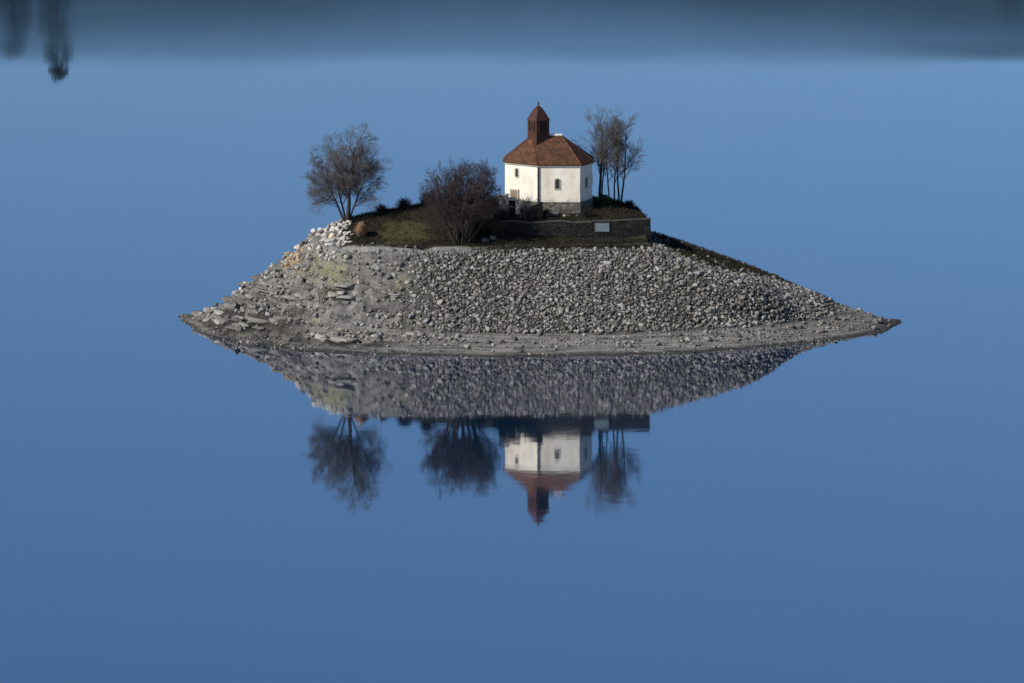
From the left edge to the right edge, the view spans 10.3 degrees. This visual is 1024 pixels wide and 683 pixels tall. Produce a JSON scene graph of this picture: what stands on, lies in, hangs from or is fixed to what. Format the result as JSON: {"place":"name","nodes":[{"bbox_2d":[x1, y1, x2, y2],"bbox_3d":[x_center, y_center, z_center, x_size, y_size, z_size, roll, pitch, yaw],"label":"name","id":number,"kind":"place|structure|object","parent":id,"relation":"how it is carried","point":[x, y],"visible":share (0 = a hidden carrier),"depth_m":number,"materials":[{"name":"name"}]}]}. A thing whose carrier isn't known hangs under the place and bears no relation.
{"place":"outdoors","nodes":[
{"label":"outdoors","id":0,"kind":"place"},
{"bbox_2d":[0,0,1023,682],"bbox_3d":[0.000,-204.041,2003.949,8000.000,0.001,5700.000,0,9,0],"label":"lake water","id":1,"kind":"structure","parent":0,"point":[180,502],"depth_m":616.99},
{"bbox_2d":[178,197,901,357],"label":"rocky island","id":2,"kind":"structure","parent":0,"point":[338,310],"depth_m":650.15,"materials":[{"name":"grey stone"}]},
{"bbox_2d":[239,219,353,292],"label":"pale rubble","id":3,"kind":"object","parent":2,"relation":"on","point":[325,235],"visible":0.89,"depth_m":664.32,"materials":[{"name":"grey stone"}]},
{"bbox_2d":[191,259,418,342],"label":"bedrock outcrop","id":4,"kind":"object","parent":2,"relation":"on","point":[258,289],"visible":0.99,"depth_m":655.24,"materials":[{"name":"grey stone"}]},
{"bbox_2d":[300,123,393,221],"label":"bare tree","id":5,"kind":"object","parent":2,"relation":"on","point":[352,181],"visible":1,"depth_m":664.88,"materials":[{"name":"brown plant"}]},
{"bbox_2d":[372,204,390,212],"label":"scrub bush","id":6,"kind":"object","parent":2,"relation":"on","point":[382,209],"visible":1,"depth_m":668.88,"materials":[{"name":"green plant"}]},
{"bbox_2d":[394,197,413,208],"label":"scrub bush","id":7,"kind":"object","parent":2,"relation":"on","point":[404,203],"visible":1,"depth_m":669.01,"materials":[{"name":"green plant"}]},
{"bbox_2d":[418,193,429,205],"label":"scrub bush","id":8,"kind":"object","parent":2,"relation":"on","point":[421,202],"visible":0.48,"depth_m":668.10,"materials":[{"name":"green plant"}]},
{"bbox_2d":[416,157,516,243],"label":"bare bush","id":9,"kind":"object","parent":2,"relation":"on","point":[449,201],"visible":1,"depth_m":655.83,"materials":[{"name":"brown plant"}]},
{"bbox_2d":[495,207,511,218],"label":"scrub bush","id":10,"kind":"object","parent":2,"relation":"on","point":[505,215],"visible":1,"depth_m":660.34,"materials":[{"name":"green plant"}]},
{"bbox_2d":[498,194,520,214],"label":"entrance wall","id":11,"kind":"structure","parent":2,"relation":"on","point":[514,203],"depth_m":662.54,"materials":[{"name":"grey stone"}]},
{"bbox_2d":[517,202,542,219],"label":"stone steps","id":12,"kind":"structure","parent":2,"relation":"on","point":[535,211],"depth_m":660.19,"materials":[{"name":"grey stone"}]},
{"bbox_2d":[179,312,896,356],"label":"shingle","id":13,"kind":"object","parent":2,"relation":"on","point":[594,343],"visible":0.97,"depth_m":644.71,"materials":[{"name":"gravel"}]},
{"bbox_2d":[198,230,893,352],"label":"rubble","id":14,"kind":"object","parent":2,"relation":"on","point":[351,334],"visible":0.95,"depth_m":651.53,"materials":[{"name":"stone"}]},
{"bbox_2d":[500,220,591,237],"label":"terrace wall","id":15,"kind":"structure","parent":2,"relation":"on","point":[540,229],"depth_m":659.11,"materials":[{"name":"stone"}]},
{"bbox_2d":[503,101,593,213],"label":"chapel","id":16,"kind":"structure","parent":2,"relation":"on","point":[553,173],"depth_m":663.93,"materials":[{"name":"paint"}]},
{"bbox_2d":[510,189,518,198],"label":"door","id":17,"kind":"structure","parent":16,"relation":"in","point":[515,192],"depth_m":665.28,"materials":[{"name":"brown wood"}]},
{"bbox_2d":[515,168,518,177],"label":"window","id":18,"kind":"structure","parent":16,"relation":"in","point":[516,169],"depth_m":664.95,"materials":[{"name":"glass"}]},
{"bbox_2d":[554,178,560,189],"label":"window","id":19,"kind":"structure","parent":16,"relation":"in","point":[557,182],"depth_m":662.93,"materials":[{"name":"glass"}]},
{"bbox_2d":[585,176,587,187],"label":"window","id":20,"kind":"structure","parent":16,"relation":"in","point":[586,178],"depth_m":664.63,"materials":[{"name":"glass"}]},
{"bbox_2d":[543,208,553,218],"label":"scrub bush","id":21,"kind":"object","parent":2,"relation":"on","point":[547,214],"visible":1,"depth_m":660.72,"materials":[{"name":"green plant"}]},
{"bbox_2d":[335,195,832,300],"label":"grass","id":22,"kind":"structure","parent":2,"relation":"on","point":[635,211],"depth_m":661.59,"materials":[{"name":"green plant"}]},
{"bbox_2d":[353,221,368,236],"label":"grass tussock","id":23,"kind":"object","parent":22,"relation":"on","point":[361,229],"depth_m":660.16,"materials":[{"name":"brown plant"}]},
{"bbox_2d":[579,206,596,217],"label":"scrub bush","id":24,"kind":"object","parent":2,"relation":"on","point":[587,212],"visible":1,"depth_m":661.30,"materials":[{"name":"brown plant"}]},
{"bbox_2d":[571,105,628,197],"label":"bare tree","id":25,"kind":"object","parent":2,"relation":"on","point":[601,147],"visible":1,"depth_m":669.04,"materials":[{"name":"brown plant"}]},
{"bbox_2d":[579,124,621,197],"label":"bare tree","id":26,"kind":"object","parent":2,"relation":"on","point":[598,130],"visible":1,"depth_m":670.56,"materials":[{"name":"brown plant"}]},
{"bbox_2d":[596,194,612,202],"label":"green shrub","id":27,"kind":"object","parent":2,"relation":"on","point":[604,198],"visible":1,"depth_m":667.37,"materials":[{"name":"green plant"}]},
{"bbox_2d":[376,233,839,333],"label":"riprap","id":28,"kind":"object","parent":2,"relation":"on","point":[765,284],"visible":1,"depth_m":650.83,"materials":[{"name":"stone"}]},
{"bbox_2d":[595,108,645,203],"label":"bare tree","id":29,"kind":"object","parent":2,"relation":"on","point":[618,147],"visible":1,"depth_m":669.20,"materials":[{"name":"brown plant"}]},
{"bbox_2d":[592,218,650,241],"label":"corner wall","id":30,"kind":"structure","parent":2,"relation":"on","point":[625,228],"depth_m":659.17,"materials":[{"name":"stone"}]},
{"bbox_2d":[594,222,609,231],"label":"information panel","id":31,"kind":"object","parent":30,"relation":"attached to","point":[602,226],"visible":1,"depth_m":658.92,"materials":[{"name":"paint"}]},
{"bbox_2d":[623,199,638,207],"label":"scrub bush","id":32,"kind":"object","parent":2,"relation":"on","point":[630,204],"visible":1,"depth_m":669.31,"materials":[{"name":"green plant"}]},
{"bbox_2d":[706,308,712,313],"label":"boulder","id":33,"kind":"object","parent":2,"relation":"on","point":[708,310],"visible":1,"depth_m":650.12,"materials":[{"name":"stone"}]}
]}

